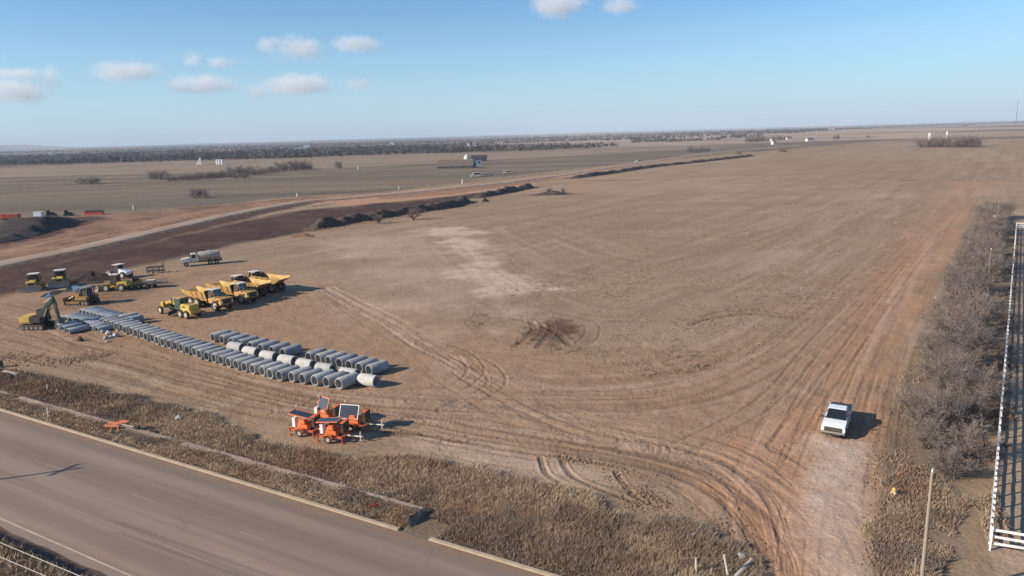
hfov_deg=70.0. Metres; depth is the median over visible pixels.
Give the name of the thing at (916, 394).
bare tree
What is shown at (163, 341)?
concrete pipe
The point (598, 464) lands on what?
dirt clods
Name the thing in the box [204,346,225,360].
concrete pipe
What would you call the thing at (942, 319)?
bare tree
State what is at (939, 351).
bare tree
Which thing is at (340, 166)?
bare bush
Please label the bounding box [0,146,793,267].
haul road
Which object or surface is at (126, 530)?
road marking
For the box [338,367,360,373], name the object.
pale concrete pipe
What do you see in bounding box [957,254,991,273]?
bare tree
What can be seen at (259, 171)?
bare bush
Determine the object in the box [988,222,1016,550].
rail fence
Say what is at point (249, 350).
pale concrete pipe
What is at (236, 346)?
pale concrete pipe
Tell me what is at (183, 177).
bare bush
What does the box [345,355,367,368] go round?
concrete pipe
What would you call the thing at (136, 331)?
concrete pipe
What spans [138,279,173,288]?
flatbed trailer
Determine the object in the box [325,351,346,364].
concrete pipe
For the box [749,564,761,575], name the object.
log
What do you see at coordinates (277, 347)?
concrete pipe
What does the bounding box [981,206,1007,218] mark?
bare tree
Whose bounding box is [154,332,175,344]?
concrete pipe
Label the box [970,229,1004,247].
bare tree
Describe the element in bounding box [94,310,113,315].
oval pipe
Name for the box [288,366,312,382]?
concrete pipe
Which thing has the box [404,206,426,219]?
bare tree
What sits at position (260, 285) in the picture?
articulated dump truck
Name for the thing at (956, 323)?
bare tree
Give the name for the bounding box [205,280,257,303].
articulated dump truck
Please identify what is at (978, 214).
bare tree
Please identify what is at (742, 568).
log
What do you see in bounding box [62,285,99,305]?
bulldozer
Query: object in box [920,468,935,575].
utility pole
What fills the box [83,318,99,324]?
oval pipe
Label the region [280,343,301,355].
concrete pipe
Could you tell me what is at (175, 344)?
concrete pipe
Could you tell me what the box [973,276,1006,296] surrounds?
bare tree
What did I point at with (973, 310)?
bare tree
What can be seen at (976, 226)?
bare tree
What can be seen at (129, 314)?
concrete pipe
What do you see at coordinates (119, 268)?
soil compactor
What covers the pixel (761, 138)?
bare bush
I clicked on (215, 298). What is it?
articulated dump truck
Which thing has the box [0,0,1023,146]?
sky
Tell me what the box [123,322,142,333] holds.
concrete pipe
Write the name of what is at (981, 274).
bare tree
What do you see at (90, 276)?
soil heap
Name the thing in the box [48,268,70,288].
bulldozer
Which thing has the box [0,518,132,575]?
road marking
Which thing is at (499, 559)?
kerb
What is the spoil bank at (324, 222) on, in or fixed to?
on the ground at (798, 518)
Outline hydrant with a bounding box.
[891,487,897,494]
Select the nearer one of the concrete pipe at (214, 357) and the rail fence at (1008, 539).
the rail fence at (1008, 539)
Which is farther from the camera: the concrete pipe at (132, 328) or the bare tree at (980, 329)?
the concrete pipe at (132, 328)
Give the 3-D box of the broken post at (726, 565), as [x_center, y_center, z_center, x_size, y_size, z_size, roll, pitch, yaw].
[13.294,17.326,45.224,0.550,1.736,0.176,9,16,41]
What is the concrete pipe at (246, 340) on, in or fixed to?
on the ground at (798, 518)
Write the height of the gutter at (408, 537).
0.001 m
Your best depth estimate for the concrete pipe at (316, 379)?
82.03 m
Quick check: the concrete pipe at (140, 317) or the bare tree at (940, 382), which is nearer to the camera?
the bare tree at (940, 382)
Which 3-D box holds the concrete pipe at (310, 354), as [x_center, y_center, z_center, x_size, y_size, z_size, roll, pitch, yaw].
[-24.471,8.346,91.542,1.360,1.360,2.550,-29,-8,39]
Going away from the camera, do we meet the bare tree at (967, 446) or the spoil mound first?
the bare tree at (967, 446)
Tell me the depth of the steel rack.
156.50 m
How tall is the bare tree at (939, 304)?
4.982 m
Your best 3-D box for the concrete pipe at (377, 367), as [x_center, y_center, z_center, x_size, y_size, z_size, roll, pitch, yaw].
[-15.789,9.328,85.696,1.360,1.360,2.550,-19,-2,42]
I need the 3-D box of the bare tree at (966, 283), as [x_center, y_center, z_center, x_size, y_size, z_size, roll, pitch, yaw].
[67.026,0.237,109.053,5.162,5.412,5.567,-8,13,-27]
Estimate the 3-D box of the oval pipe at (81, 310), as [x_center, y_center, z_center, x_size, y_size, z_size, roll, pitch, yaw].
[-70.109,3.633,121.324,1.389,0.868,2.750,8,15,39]
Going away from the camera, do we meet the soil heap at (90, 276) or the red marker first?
the red marker
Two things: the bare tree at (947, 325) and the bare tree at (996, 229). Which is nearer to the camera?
the bare tree at (947, 325)
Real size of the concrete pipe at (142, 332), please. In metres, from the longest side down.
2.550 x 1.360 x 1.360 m
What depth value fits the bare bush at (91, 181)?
529.89 m
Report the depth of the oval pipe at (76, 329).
108.24 m
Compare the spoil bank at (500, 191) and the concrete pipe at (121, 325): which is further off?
the spoil bank at (500, 191)
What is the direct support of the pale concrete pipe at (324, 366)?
on the ground at (798, 518)
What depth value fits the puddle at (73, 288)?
141.93 m
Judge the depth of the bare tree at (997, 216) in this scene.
178.50 m
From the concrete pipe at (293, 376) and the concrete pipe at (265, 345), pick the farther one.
the concrete pipe at (265, 345)
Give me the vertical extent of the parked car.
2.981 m
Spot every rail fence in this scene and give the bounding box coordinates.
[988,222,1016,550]
[992,529,1023,549]
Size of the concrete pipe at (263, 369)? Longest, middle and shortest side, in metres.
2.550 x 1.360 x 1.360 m
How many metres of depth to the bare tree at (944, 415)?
63.20 m
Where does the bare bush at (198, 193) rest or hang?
on the ground at (798, 518)
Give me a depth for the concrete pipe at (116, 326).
108.90 m
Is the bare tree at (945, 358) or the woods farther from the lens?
the woods
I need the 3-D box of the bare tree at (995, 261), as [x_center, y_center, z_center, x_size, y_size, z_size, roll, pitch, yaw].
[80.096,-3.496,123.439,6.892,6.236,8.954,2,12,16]
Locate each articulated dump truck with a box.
[181,285,232,310]
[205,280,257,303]
[222,274,271,295]
[248,270,289,292]
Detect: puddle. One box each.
[40,290,63,296]
[64,285,95,291]
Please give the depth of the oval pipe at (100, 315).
116.64 m
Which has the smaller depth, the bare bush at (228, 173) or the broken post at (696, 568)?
the broken post at (696, 568)
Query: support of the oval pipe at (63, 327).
on the ground at (798, 518)
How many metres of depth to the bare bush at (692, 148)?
859.44 m
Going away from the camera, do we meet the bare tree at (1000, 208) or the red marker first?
the red marker
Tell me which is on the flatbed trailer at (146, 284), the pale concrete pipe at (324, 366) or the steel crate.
the steel crate
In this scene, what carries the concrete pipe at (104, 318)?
on the ground at (798, 518)
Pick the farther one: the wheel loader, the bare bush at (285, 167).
the bare bush at (285, 167)
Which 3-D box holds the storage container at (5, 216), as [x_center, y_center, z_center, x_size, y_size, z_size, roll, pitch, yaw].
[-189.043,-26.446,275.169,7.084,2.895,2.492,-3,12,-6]
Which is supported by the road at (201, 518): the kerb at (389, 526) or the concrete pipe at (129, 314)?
the kerb at (389, 526)
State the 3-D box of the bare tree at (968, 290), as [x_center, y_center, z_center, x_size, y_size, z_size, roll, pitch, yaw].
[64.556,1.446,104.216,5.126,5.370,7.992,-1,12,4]
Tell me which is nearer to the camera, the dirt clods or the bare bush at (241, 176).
the dirt clods
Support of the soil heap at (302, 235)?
on the ground at (798, 518)
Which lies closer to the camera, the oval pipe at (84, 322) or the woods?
the oval pipe at (84, 322)
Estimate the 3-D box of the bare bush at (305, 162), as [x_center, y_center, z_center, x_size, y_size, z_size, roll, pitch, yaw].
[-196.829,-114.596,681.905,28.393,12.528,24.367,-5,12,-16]
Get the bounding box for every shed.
[470,157,481,164]
[471,155,486,160]
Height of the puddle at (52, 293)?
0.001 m
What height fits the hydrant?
0.862 m
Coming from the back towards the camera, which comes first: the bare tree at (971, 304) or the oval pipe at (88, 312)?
the oval pipe at (88, 312)
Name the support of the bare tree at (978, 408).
on the ground at (798, 518)
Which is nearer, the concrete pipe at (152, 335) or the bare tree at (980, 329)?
the bare tree at (980, 329)
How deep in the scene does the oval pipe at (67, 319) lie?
115.79 m
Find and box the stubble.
[455,201,917,376]
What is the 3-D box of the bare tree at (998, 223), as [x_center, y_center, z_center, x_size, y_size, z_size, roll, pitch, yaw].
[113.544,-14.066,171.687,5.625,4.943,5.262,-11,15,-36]
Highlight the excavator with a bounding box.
[18,296,64,329]
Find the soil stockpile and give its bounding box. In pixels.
[0,216,88,242]
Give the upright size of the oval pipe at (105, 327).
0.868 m
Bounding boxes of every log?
[734,558,752,575]
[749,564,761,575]
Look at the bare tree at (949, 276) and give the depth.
110.92 m
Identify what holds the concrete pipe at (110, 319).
on the ground at (798, 518)
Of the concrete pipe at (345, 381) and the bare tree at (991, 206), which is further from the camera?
the bare tree at (991, 206)
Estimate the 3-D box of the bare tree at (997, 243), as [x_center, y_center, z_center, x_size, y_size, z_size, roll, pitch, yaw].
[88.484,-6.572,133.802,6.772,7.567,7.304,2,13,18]
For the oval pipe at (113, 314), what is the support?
on the ground at (798, 518)
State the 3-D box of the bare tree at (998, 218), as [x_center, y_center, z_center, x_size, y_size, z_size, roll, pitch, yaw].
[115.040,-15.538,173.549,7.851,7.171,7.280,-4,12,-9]
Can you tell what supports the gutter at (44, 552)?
on the road at (201, 518)
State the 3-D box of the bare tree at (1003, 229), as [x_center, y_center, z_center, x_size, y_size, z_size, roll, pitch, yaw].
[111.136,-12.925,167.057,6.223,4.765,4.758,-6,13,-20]
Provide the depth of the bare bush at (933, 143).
787.93 m
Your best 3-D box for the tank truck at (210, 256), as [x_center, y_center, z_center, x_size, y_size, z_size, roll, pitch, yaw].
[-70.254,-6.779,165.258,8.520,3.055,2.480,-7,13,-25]
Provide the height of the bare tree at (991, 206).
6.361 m
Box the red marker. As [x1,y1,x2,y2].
[368,500,379,508]
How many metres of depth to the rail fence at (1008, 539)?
46.38 m
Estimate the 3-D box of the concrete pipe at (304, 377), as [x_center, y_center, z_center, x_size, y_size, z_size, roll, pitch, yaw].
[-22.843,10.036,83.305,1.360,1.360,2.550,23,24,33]
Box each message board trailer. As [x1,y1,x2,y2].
[288,405,320,437]
[314,395,341,419]
[316,410,362,443]
[339,400,383,431]
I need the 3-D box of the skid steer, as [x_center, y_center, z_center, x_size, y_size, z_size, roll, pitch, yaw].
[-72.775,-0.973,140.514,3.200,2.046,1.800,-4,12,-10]
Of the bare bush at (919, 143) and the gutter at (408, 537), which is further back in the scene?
the bare bush at (919, 143)
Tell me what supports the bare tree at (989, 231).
on the ground at (798, 518)
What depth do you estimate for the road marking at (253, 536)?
50.96 m
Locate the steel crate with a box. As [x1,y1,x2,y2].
[146,279,155,282]
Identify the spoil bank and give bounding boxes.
[304,195,472,229]
[474,183,534,197]
[570,154,752,177]
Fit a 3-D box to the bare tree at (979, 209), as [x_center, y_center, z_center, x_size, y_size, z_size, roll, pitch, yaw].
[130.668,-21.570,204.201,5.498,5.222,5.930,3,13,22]
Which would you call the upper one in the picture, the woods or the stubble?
the woods
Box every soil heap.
[70,271,109,282]
[286,233,314,237]
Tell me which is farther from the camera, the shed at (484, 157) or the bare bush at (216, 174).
the shed at (484, 157)
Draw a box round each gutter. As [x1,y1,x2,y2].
[0,412,543,575]
[0,527,106,575]
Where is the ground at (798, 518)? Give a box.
[0,120,1023,575]
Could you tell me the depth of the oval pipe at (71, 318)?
115.20 m
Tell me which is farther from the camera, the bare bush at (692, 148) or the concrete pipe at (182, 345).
the bare bush at (692, 148)
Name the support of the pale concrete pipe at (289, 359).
on the ground at (798, 518)
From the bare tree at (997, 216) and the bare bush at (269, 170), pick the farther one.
the bare bush at (269, 170)
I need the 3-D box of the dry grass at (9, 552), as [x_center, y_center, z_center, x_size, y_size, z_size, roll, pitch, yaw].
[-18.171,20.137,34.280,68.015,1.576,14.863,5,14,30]
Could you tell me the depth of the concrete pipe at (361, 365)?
86.20 m
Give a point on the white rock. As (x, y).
(742, 554)
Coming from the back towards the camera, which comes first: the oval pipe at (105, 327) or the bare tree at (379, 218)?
the bare tree at (379, 218)
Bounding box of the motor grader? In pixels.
[157,295,201,318]
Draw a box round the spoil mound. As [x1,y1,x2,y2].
[534,190,566,194]
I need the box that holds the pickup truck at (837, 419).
[821,402,852,436]
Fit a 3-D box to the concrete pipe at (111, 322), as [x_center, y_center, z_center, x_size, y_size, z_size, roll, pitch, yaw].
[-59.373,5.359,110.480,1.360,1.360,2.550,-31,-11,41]
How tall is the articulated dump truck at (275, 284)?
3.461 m
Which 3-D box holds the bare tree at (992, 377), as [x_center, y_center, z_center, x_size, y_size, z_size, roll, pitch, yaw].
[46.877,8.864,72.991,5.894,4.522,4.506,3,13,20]
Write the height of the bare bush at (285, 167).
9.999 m
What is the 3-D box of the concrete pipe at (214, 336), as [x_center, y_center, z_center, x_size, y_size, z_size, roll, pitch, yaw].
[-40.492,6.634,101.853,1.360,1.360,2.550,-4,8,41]
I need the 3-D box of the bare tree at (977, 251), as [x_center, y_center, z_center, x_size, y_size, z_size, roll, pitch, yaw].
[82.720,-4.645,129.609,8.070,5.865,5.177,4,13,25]
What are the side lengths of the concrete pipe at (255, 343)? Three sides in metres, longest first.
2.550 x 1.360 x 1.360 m
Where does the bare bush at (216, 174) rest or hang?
on the ground at (798, 518)
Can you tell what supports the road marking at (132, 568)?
on the road at (201, 518)
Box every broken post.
[695,557,697,571]
[723,554,728,575]
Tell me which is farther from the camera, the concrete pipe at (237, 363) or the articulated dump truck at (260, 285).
the articulated dump truck at (260, 285)
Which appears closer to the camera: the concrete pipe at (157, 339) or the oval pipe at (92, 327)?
the concrete pipe at (157, 339)
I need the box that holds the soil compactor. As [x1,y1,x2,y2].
[106,263,132,278]
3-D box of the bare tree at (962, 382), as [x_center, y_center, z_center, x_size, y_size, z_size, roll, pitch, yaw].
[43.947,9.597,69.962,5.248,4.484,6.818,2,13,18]
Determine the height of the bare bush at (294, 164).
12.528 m
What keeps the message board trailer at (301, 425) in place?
on the ground at (798, 518)
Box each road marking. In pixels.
[0,480,243,575]
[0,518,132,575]
[19,519,40,529]
[118,562,147,574]
[238,531,268,541]
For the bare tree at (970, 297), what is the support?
on the ground at (798, 518)
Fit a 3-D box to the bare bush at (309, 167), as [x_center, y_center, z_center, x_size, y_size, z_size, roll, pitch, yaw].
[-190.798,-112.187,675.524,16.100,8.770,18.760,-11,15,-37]
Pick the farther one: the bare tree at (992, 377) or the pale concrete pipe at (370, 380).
the pale concrete pipe at (370, 380)
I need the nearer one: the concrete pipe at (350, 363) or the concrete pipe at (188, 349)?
the concrete pipe at (350, 363)
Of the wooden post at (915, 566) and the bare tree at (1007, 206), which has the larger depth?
the bare tree at (1007, 206)
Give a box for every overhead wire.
[0,542,79,575]
[1,557,45,575]
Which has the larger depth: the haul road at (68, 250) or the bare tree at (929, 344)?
the haul road at (68, 250)
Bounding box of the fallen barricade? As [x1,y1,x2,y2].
[105,420,140,432]
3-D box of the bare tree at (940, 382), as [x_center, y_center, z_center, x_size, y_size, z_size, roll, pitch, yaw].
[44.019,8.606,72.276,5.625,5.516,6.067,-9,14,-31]
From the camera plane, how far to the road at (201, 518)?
52.79 m
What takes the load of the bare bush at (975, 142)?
on the ground at (798, 518)
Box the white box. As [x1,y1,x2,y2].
[33,211,43,216]
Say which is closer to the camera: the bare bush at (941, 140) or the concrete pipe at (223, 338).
the concrete pipe at (223, 338)
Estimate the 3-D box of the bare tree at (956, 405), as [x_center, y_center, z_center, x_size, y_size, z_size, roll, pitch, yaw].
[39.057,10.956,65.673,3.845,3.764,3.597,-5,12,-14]
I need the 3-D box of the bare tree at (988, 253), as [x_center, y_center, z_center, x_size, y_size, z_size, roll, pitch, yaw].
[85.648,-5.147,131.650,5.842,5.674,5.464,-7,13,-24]
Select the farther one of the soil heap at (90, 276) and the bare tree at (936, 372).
the soil heap at (90, 276)
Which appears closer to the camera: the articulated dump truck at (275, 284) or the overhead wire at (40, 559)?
the overhead wire at (40, 559)
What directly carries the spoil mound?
on the ground at (798, 518)
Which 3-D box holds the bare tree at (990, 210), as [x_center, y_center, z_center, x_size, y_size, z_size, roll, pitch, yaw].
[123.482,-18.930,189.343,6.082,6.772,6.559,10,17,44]
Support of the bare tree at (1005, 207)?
on the ground at (798, 518)
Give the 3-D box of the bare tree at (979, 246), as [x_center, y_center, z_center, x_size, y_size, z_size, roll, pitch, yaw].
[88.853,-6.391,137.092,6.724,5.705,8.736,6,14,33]
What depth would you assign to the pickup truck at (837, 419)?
65.32 m
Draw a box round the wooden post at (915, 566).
[913,557,916,575]
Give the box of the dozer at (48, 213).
[45,210,56,215]
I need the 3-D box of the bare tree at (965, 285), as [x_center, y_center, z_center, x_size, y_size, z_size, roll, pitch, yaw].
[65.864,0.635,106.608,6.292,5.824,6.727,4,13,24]
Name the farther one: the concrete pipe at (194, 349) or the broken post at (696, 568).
the concrete pipe at (194, 349)
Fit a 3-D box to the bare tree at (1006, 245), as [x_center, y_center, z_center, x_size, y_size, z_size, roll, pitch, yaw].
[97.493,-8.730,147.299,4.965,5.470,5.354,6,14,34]
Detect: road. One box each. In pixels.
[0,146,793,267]
[0,411,544,575]
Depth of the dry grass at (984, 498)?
67.26 m
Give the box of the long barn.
[436,159,475,168]
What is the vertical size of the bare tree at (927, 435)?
3.382 m
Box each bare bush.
[73,175,104,183]
[145,170,175,179]
[165,175,178,180]
[177,174,191,179]
[183,172,207,179]
[189,186,208,197]
[196,171,215,178]
[207,170,223,177]
[214,166,239,176]
[225,164,248,174]
[231,173,251,178]
[235,164,259,173]
[248,168,264,174]
[260,166,276,172]
[267,164,288,171]
[274,159,308,170]
[288,159,313,169]
[300,162,312,169]
[335,159,342,168]
[685,145,705,151]
[746,136,758,141]
[755,135,767,141]
[913,133,940,147]
[923,136,945,146]
[931,134,953,146]
[944,137,961,146]
[951,133,972,146]
[951,133,980,147]
[959,134,983,146]
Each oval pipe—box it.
[57,320,77,328]
[60,312,79,320]
[61,322,83,330]
[64,313,84,321]
[66,324,89,333]
[69,314,89,320]
[74,314,94,321]
[77,315,97,320]
[79,306,98,312]
[80,316,101,321]
[83,307,102,313]
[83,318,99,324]
[86,308,105,313]
[89,322,106,330]
[90,309,109,314]
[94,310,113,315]
[95,324,113,332]
[98,311,118,316]
[103,312,122,316]
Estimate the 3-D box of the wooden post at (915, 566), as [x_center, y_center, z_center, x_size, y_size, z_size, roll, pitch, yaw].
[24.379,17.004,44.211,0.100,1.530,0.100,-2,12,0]
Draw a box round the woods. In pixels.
[0,120,1023,164]
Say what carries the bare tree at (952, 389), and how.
on the ground at (798, 518)
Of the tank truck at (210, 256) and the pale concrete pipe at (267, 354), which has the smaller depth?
the pale concrete pipe at (267, 354)
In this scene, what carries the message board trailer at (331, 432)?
on the ground at (798, 518)
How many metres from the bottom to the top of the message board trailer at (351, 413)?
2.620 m
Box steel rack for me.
[146,262,164,273]
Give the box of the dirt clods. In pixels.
[0,202,937,575]
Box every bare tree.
[373,212,382,223]
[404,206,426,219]
[888,375,962,429]
[907,414,955,454]
[909,299,1003,351]
[910,326,952,356]
[911,345,988,385]
[913,434,981,479]
[914,387,981,439]
[916,345,992,395]
[921,325,946,347]
[924,357,957,383]
[924,392,970,427]
[925,340,962,365]
[927,291,965,320]
[930,308,966,348]
[930,319,1007,367]
[931,382,978,414]
[935,266,989,292]
[936,263,975,299]
[937,308,954,325]
[938,284,1000,317]
[940,273,988,300]
[940,294,994,331]
[941,298,999,329]
[941,339,988,369]
[942,274,986,298]
[943,365,1006,403]
[944,414,999,463]
[946,287,1019,319]
[949,248,976,271]
[949,283,987,304]
[951,357,1017,395]
[954,314,999,347]
[956,248,1005,274]
[956,259,1003,295]
[956,384,995,420]
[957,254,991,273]
[958,229,991,249]
[960,241,984,259]
[963,217,993,235]
[967,249,1014,279]
[968,239,1005,258]
[970,203,988,216]
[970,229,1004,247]
[970,246,1005,270]
[971,209,991,224]
[971,223,1008,237]
[972,233,1016,268]
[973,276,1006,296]
[976,204,1013,219]
[978,221,1002,238]
[979,223,1009,242]
[980,202,1002,219]
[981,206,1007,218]
[981,209,1010,229]
[982,199,1018,211]
[982,211,1009,231]
[987,219,1008,228]
[987,231,1009,249]
[988,197,1014,216]
[988,223,1012,237]
[989,203,1009,218]
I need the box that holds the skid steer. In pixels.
[126,277,142,288]
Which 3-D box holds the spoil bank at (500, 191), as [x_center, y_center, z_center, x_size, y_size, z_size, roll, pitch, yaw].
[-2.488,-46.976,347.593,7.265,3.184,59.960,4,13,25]
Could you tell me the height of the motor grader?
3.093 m
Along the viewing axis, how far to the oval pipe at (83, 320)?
113.33 m
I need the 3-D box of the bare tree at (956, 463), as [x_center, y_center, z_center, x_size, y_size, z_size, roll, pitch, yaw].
[33.857,13.224,57.037,4.885,3.296,3.825,5,14,29]
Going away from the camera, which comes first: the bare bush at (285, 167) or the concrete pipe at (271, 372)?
the concrete pipe at (271, 372)
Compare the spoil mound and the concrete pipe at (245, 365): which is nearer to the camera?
the concrete pipe at (245, 365)
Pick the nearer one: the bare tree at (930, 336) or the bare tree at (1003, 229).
the bare tree at (930, 336)
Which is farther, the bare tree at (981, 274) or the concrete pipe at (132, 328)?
the bare tree at (981, 274)
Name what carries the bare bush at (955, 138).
on the ground at (798, 518)
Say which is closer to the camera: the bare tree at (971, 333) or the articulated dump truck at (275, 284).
the bare tree at (971, 333)
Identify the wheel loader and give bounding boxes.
[95,273,131,291]
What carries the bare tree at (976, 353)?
on the ground at (798, 518)
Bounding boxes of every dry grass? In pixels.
[0,366,768,575]
[0,538,95,575]
[860,198,1011,575]
[973,239,1020,540]
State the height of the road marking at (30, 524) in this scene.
0.001 m
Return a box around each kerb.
[0,408,399,530]
[429,537,559,575]
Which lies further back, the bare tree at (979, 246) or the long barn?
the long barn
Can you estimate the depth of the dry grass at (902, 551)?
50.30 m
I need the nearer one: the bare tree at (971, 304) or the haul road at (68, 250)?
the bare tree at (971, 304)
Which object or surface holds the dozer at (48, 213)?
on the ground at (798, 518)
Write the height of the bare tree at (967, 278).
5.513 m
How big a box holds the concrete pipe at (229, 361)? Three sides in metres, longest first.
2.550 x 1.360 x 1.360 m
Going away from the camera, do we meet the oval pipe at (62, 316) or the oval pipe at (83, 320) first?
the oval pipe at (83, 320)
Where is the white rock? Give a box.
[737,552,746,559]
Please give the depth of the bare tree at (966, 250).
140.58 m
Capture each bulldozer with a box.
[19,272,45,292]
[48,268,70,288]
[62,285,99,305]
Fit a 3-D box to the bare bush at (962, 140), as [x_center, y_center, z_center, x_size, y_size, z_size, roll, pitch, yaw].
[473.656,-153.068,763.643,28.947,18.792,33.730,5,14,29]
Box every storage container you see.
[0,213,20,221]
[83,210,104,214]
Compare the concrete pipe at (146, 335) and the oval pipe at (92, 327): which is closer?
the concrete pipe at (146, 335)
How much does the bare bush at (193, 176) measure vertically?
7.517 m
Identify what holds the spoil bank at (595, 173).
on the ground at (798, 518)
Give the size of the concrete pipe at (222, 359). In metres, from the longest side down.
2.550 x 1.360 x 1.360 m
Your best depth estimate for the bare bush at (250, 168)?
625.13 m
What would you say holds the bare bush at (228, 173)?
on the ground at (798, 518)
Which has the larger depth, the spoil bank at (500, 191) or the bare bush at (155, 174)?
the bare bush at (155, 174)
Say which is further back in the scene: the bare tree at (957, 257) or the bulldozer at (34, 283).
the bulldozer at (34, 283)
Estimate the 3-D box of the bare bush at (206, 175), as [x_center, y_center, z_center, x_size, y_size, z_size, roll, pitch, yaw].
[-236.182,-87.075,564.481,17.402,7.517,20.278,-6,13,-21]
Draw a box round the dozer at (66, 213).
[63,210,74,215]
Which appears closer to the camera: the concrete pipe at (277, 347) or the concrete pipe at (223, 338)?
the concrete pipe at (277, 347)
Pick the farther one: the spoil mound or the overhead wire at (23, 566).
the spoil mound
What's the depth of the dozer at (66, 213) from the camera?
290.13 m
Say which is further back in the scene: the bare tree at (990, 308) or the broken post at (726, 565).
the bare tree at (990, 308)
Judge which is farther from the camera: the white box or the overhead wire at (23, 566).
the white box
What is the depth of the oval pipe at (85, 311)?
119.96 m
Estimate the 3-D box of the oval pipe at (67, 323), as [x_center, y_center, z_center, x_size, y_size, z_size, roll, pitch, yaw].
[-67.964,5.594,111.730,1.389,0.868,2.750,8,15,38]
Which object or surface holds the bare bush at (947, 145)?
on the ground at (798, 518)
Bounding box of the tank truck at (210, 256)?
[181,250,221,266]
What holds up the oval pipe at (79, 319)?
on the ground at (798, 518)
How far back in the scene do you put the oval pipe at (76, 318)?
114.88 m
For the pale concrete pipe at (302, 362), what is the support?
on the ground at (798, 518)
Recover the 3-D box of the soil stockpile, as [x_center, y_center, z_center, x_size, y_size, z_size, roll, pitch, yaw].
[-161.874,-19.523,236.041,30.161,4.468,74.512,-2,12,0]
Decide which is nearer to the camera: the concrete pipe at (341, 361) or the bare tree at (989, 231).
the concrete pipe at (341, 361)
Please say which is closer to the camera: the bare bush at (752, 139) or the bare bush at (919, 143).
the bare bush at (919, 143)
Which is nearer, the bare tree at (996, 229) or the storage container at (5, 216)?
the bare tree at (996, 229)
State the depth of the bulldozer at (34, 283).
140.53 m
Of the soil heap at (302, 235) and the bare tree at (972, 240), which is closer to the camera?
the bare tree at (972, 240)
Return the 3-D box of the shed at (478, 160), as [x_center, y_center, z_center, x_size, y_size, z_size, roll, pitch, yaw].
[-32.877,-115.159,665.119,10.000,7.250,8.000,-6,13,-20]
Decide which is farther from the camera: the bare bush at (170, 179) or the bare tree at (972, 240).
the bare bush at (170, 179)
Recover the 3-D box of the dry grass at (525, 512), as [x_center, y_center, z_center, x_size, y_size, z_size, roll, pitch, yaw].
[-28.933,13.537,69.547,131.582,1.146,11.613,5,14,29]
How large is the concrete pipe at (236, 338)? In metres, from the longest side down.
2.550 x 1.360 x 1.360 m
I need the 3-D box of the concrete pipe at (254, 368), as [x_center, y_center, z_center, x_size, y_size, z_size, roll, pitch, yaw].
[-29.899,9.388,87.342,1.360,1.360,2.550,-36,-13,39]
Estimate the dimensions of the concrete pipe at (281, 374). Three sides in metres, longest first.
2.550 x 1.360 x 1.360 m
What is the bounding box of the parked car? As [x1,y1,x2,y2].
[470,172,480,176]
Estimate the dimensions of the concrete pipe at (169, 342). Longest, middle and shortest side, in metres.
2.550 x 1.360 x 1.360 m
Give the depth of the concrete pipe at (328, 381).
81.41 m
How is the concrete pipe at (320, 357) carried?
on the ground at (798, 518)
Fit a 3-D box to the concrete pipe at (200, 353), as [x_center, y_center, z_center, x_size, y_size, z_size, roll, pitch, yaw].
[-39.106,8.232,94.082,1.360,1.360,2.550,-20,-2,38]
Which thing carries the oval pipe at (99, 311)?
on the ground at (798, 518)
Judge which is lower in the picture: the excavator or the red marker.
the red marker
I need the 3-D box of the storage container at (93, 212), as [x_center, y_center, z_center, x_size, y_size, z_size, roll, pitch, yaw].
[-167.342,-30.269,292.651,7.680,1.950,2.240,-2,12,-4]
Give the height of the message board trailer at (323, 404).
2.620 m
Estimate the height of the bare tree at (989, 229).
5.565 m
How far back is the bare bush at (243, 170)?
601.88 m
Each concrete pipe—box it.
[99,315,118,320]
[103,316,122,323]
[108,317,127,326]
[114,319,133,330]
[119,312,137,317]
[119,320,139,331]
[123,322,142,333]
[125,314,143,322]
[129,323,148,335]
[133,325,153,337]
[139,326,160,338]
[143,328,164,340]
[150,330,170,342]
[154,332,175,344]
[160,333,181,346]
[166,335,187,348]
[172,337,193,350]
[179,339,200,352]
[184,340,206,354]
[191,342,213,356]
[196,345,218,358]
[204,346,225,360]
[210,329,230,341]
[211,348,233,362]
[218,350,240,364]
[219,331,239,343]
[225,352,248,367]
[226,341,245,351]
[228,333,249,341]
[233,354,256,369]
[238,335,258,345]
[241,346,261,356]
[241,356,264,371]
[247,337,268,346]
[249,358,272,373]
[258,339,279,350]
[259,350,278,361]
[259,360,282,376]
[266,363,290,378]
[269,341,290,353]
[276,365,299,380]
[277,354,297,365]
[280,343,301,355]
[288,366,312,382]
[295,358,316,368]
[299,367,322,383]
[305,347,326,359]
[311,369,334,385]
[314,362,335,372]
[315,349,336,362]
[322,370,346,387]
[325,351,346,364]
[335,372,357,388]
[336,353,357,367]
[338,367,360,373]
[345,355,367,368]
[355,357,377,372]
[357,373,379,386]
[365,359,388,374]
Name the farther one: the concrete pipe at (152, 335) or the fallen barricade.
the concrete pipe at (152, 335)

